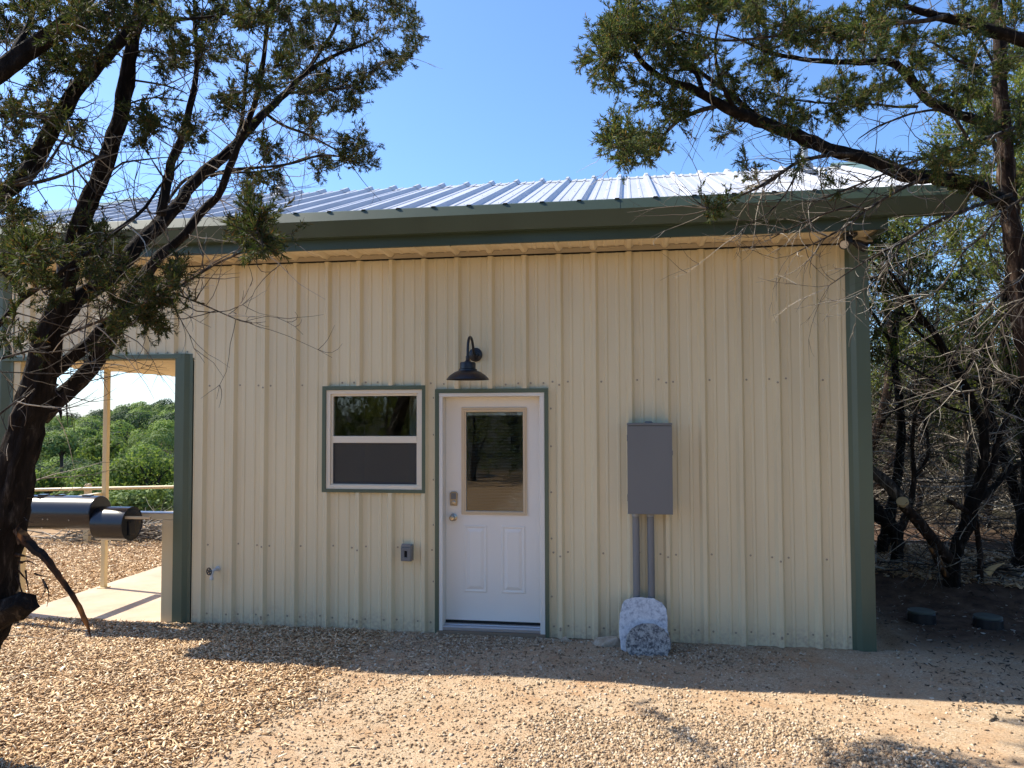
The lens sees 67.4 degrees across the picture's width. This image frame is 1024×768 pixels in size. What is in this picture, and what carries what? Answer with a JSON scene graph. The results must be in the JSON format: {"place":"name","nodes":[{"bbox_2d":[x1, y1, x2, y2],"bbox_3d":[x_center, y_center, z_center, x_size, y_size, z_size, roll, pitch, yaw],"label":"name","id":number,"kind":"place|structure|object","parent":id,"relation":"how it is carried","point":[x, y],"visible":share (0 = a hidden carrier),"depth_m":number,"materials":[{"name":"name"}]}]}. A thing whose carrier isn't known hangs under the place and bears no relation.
{"place":"outdoors","nodes":[
{"label":"outdoors","id":0,"kind":"place"},
{"bbox_2d":[29,566,165,623],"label":"patio","id":1,"kind":"structure","parent":0,"point":[135,597],"depth_m":7.94,"materials":[{"name":"beige concrete"}]},
{"bbox_2d":[0,425,1023,767],"bbox_3d":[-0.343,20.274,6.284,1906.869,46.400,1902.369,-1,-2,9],"label":"ground","id":2,"kind":"structure","parent":0,"point":[1004,743],"depth_m":5.23,"materials":[{"name":"beige gravel"}]},
{"bbox_2d":[34,465,78,494],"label":"oak tree","id":3,"kind":"object","parent":2,"relation":"on","point":[50,483],"visible":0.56,"depth_m":33.61,"materials":[{"name":"green plant"}]},
{"bbox_2d":[39,432,85,472],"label":"oak tree","id":4,"kind":"object","parent":2,"relation":"on","point":[58,445],"visible":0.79,"depth_m":84.02,"materials":[{"name":"green plant"}]},
{"bbox_2d":[65,464,111,492],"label":"oak tree","id":5,"kind":"object","parent":2,"relation":"on","point":[88,477],"visible":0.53,"depth_m":29.61,"materials":[{"name":"green plant"}]},
{"bbox_2d":[25,537,161,604],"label":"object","id":6,"kind":"object","parent":2,"relation":"on","point":[119,557],"visible":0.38,"depth_m":10.60,"materials":[{"name":"beige gravel"}]},
{"bbox_2d":[27,499,172,543],"bbox_3d":[-6.369,2.534,13.426,5.289,1.158,2.698,0,-2,-1],"label":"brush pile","id":7,"kind":"object","parent":2,"relation":"on","point":[146,532],"visible":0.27,"depth_m":13.05,"materials":[{"name":"plant"}]},
{"bbox_2d":[73,434,128,462],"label":"oak tree","id":8,"kind":"object","parent":2,"relation":"on","point":[95,448],"visible":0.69,"depth_m":69.13,"materials":[{"name":"green plant"}]},
{"bbox_2d":[35,484,173,542],"bbox_3d":[-6.993,2.264,12.789,4.616,1.292,0.139,0,-2,4],"label":"rail fence","id":9,"kind":"object","parent":2,"relation":"on","point":[88,489],"visible":0.27,"depth_m":12.76,"materials":[{"name":"beige wood"}]},
{"bbox_2d":[35,401,174,519],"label":"woodland","id":10,"kind":"object","parent":2,"relation":"on","point":[137,498],"visible":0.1,"depth_m":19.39,"materials":[{"name":"green plant"}]},
{"bbox_2d":[35,398,174,493],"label":"woodland","id":11,"kind":"object","parent":2,"relation":"on","point":[120,415],"visible":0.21,"depth_m":184.99,"materials":[{"name":"green plant"}]},
{"bbox_2d":[92,442,173,492],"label":"oak tree","id":12,"kind":"object","parent":2,"relation":"on","point":[159,470],"visible":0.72,"depth_m":23.53,"materials":[{"name":"green plant"}]},
{"bbox_2d":[0,0,440,682],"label":"juniper tree","id":13,"kind":"object","parent":2,"relation":"on","point":[40,396],"visible":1,"depth_m":3.82,"materials":[{"name":"green plant"}]},
{"bbox_2d":[0,615,470,767],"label":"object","id":14,"kind":"object","parent":2,"relation":"on","point":[129,650],"visible":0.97,"depth_m":5.28,"materials":[{"name":"beige gravel"}]},
{"bbox_2d":[13,494,150,625],"bbox_3d":[-3.946,1.530,7.022,1.506,1.438,0.310,-1,-2,9],"label":"smoker","id":15,"kind":"object","parent":14,"relation":"on","point":[100,517],"visible":0.73,"depth_m":6.91,"materials":[{"name":"black metal"}]},
{"bbox_2d":[0,147,968,651],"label":"house","id":16,"kind":"structure","parent":2,"relation":"on","point":[314,485],"depth_m":6.76,"materials":[{"name":"paint"}]},
{"bbox_2d":[206,566,219,579],"bbox_3d":[-2.757,1.738,7.075,0.070,0.114,0.127,-1,-2,17],"label":"hose tap","id":17,"kind":"object","parent":16,"relation":"attached to","point":[217,569],"visible":1,"depth_m":7.03,"materials":[{"name":"grey metal"}]},
{"bbox_2d":[322,385,424,492],"bbox_3d":[-1.244,0.498,6.966,0.966,0.961,0.100,-1,-2,9],"label":"window","id":18,"kind":"structure","parent":16,"relation":"in","point":[354,464],"depth_m":6.94,"materials":[{"name":"green paint"}]},
{"bbox_2d":[401,544,413,560],"bbox_3d":[-0.932,1.492,6.821,0.098,0.156,0.088,-1,-2,9],"label":"outlet box","id":19,"kind":"object","parent":16,"relation":"attached to","point":[407,552],"visible":1,"depth_m":6.78,"materials":[{"name":"grey metal"}]},
{"bbox_2d":[446,336,488,380],"bbox_3d":[-0.335,-0.225,6.564,0.363,0.383,0.519,-1,-3,30],"label":"wall lamp","id":20,"kind":"object","parent":16,"relation":"attached to","point":[467,371],"visible":1,"depth_m":6.45,"materials":[{"name":"black metal"}]},
{"bbox_2d":[446,397,539,622],"bbox_3d":[-0.167,1.109,6.839,0.871,1.989,0.118,-1,-2,9],"label":"door","id":21,"kind":"structure","parent":16,"relation":"in","point":[493,557],"depth_m":6.85,"materials":[{"name":"white paint"}]},
{"bbox_2d":[627,421,672,598],"bbox_3d":[1.164,1.288,6.457,0.378,1.949,0.142,-1,-2,9],"label":"electrical panel","id":22,"kind":"object","parent":16,"relation":"attached to","point":[649,469],"visible":0.94,"depth_m":6.43,"materials":[{"name":"grey metal"}]},
{"bbox_2d":[839,232,868,252],"bbox_3d":[2.728,-1.132,6.136,0.252,0.154,0.172,-1,-2,9],"label":"floodlight","id":23,"kind":"object","parent":16,"relation":"attached to","point":[851,240],"visible":0.86,"depth_m":6.13,"materials":[{"name":"black paint"}]},
{"bbox_2d":[559,636,570,641],"bbox_3d":[0.455,2.191,6.538,0.109,0.098,0.069,-2,-3,41],"label":"rock","id":24,"kind":"object","parent":2,"relation":"on","point":[565,639],"visible":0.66,"depth_m":6.52,"materials":[{"name":"stone"}]},
{"bbox_2d":[162,631,1023,767],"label":"gravel","id":25,"kind":"structure","parent":2,"relation":"on","point":[731,750],"depth_m":4.58,"materials":[{"name":"beige gravel"}]},
{"bbox_2d":[591,636,620,646],"bbox_3d":[0.805,2.179,6.427,0.235,0.140,0.174,1,-2,-22],"label":"rock","id":26,"kind":"object","parent":2,"relation":"on","point":[608,641],"visible":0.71,"depth_m":6.38,"materials":[{"name":"stone"}]},
{"bbox_2d":[619,597,668,651],"bbox_3d":[1.081,2.003,6.315,0.405,0.458,0.211,-1,-2,9],"label":"granite slab","id":27,"kind":"object","parent":2,"relation":"on","point":[635,611],"depth_m":6.34,"materials":[{"name":"grey stone"}]},
{"bbox_2d":[626,623,670,655],"bbox_3d":[1.099,2.091,6.190,0.364,0.298,0.140,-1,-2,9],"label":"granite disc","id":28,"kind":"object","parent":2,"relation":"on","point":[647,639],"visible":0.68,"depth_m":6.18,"materials":[{"name":"grey stone"}]},
{"bbox_2d":[568,0,1023,621],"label":"juniper tree","id":29,"kind":"object","parent":2,"relation":"on","point":[626,26],"visible":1,"depth_m":4.73,"materials":[{"name":"green plant"}]},
{"bbox_2d":[907,607,936,624],"bbox_3d":[3.797,2.169,7.122,0.250,0.157,0.250,-1,-2,9],"label":"riser lid","id":30,"kind":"object","parent":2,"relation":"on","point":[921,615],"visible":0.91,"depth_m":7.04,"materials":[{"name":"black paint"}]},
{"bbox_2d":[872,308,976,517],"bbox_3d":[6.594,0.632,12.525,2.208,4.158,2.366,1,-3,-28],"label":"dead juniper","id":31,"kind":"object","parent":2,"relation":"on","point":[922,489],"visible":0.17,"depth_m":12.47,"materials":[{"name":"brown plant"}]},
{"bbox_2d":[869,217,987,494],"bbox_3d":[7.496,-0.898,16.367,4.689,7.444,4.589,-2,-3,37],"label":"juniper tree","id":32,"kind":"object","parent":2,"relation":"on","point":[888,434],"visible":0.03,"depth_m":15.52,"materials":[{"name":"green plant"}]},
{"bbox_2d":[868,216,991,504],"bbox_3d":[5.847,-0.502,12.578,3.358,5.594,2.928,0,-2,-1],"label":"juniper tree","id":33,"kind":"object","parent":2,"relation":"on","point":[887,389],"visible":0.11,"depth_m":12.14,"materials":[{"name":"green plant"}]},
{"bbox_2d":[868,169,993,552],"bbox_3d":[4.724,-0.289,9.884,2.853,5.011,2.318,-1,-2,9],"label":"juniper tree","id":34,"kind":"object","parent":2,"relation":"on","point":[901,443],"visible":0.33,"depth_m":9.66,"materials":[{"name":"green plant"}]},
{"bbox_2d":[872,327,992,564],"bbox_3d":[4.567,0.825,8.976,2.556,3.067,1.607,0,-2,-17],"label":"juniper tree","id":35,"kind":"object","parent":2,"relation":"on","point":[892,532],"visible":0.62,"depth_m":9.09,"materials":[{"name":"green plant"}]},
{"bbox_2d":[869,285,1020,556],"bbox_3d":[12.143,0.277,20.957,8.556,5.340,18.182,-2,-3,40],"label":"evergreen thicket","id":36,"kind":"object","parent":2,"relation":"on","point":[877,402],"visible":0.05,"depth_m":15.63,"materials":[{"name":"green plant"}]},
{"bbox_2d":[868,223,1023,591],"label":"juniper tree","id":37,"kind":"object","parent":2,"relation":"on","point":[977,494],"visible":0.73,"depth_m":7.94,"materials":[{"name":"green plant"}]},
{"bbox_2d":[873,261,1020,541],"bbox_3d":[6.187,0.354,10.447,2.501,4.128,2.547,-1,-2,9],"label":"dead juniper","id":38,"kind":"object","parent":2,"relation":"on","point":[967,453],"visible":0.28,"depth_m":10.47,"materials":[{"name":"brown plant"}]},
{"bbox_2d":[871,46,1023,558],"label":"juniper tree","id":39,"kind":"object","parent":2,"relation":"on","point":[1013,490],"visible":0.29,"depth_m":9.20,"materials":[{"name":"green plant"}]},
{"bbox_2d":[874,540,1023,588],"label":"leaf litter","id":40,"kind":"object","parent":2,"relation":"on","point":[996,556],"visible":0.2,"depth_m":8.64,"materials":[{"name":"brown plant"}]},
{"bbox_2d":[875,544,1023,597],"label":"fallen sticks","id":41,"kind":"object","parent":2,"relation":"on","point":[1005,568],"visible":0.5,"depth_m":8.36,"materials":[{"name":"brown wood"}]},
{"bbox_2d":[876,578,1023,721],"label":"leaf litter","id":42,"kind":"object","parent":2,"relation":"on","point":[995,717],"visible":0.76,"depth_m":6.20,"materials":[{"name":"brown plant"}]},
{"bbox_2d":[877,206,1023,568],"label":"juniper tree","id":43,"kind":"object","parent":2,"relation":"on","point":[1018,541],"visible":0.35,"depth_m":8.72,"materials":[{"name":"green plant"}]},
{"bbox_2d":[909,8,1023,422],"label":"juniper tree","id":44,"kind":"object","parent":2,"relation":"on","point":[1018,73],"visible":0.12,"depth_m":11.10,"materials":[{"name":"green plant"}]},
{"bbox_2d":[921,341,1019,528],"bbox_3d":[7.262,0.587,11.490,2.230,3.695,2.190,0,-2,-9],"label":"dead juniper","id":45,"kind":"object","parent":2,"relation":"on","point":[992,494],"visible":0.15,"depth_m":11.49,"materials":[{"name":"brown plant"}]},
{"bbox_2d":[928,151,1023,454],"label":"juniper tree","id":46,"kind":"object","parent":2,"relation":"on","point":[983,272],"visible":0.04,"depth_m":15.38,"materials":[{"name":"green plant"}]},
{"bbox_2d":[933,332,1020,474],"bbox_3d":[8.955,0.096,12.415,3.799,4.989,3.243,0,-2,-2],"label":"juniper tree","id":47,"kind":"object","parent":2,"relation":"on","point":[962,448],"visible":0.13,"depth_m":12.70,"materials":[{"name":"green plant"}]},
{"bbox_2d":[972,612,1003,629],"bbox_3d":[4.293,2.161,6.926,0.250,0.157,0.250,-1,-2,9],"label":"riser lid","id":48,"kind":"object","parent":2,"relation":"on","point":[986,621],"visible":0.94,"depth_m":6.85,"materials":[{"name":"black paint"}]},
{"bbox_2d":[984,563,1004,575],"bbox_3d":[4.948,1.903,7.892,0.194,0.151,0.082,-1,-2,9],"label":"split log","id":49,"kind":"object","parent":2,"relation":"on","point":[993,568],"visible":0.97,"depth_m":7.86,"materials":[{"name":"brown wood"}]},
{"bbox_2d":[0,0,1023,417],"label":"sky","id":50,"kind":"structure","parent":0,"point":[505,103],"materials":[{"name":"blue"}]}
]}

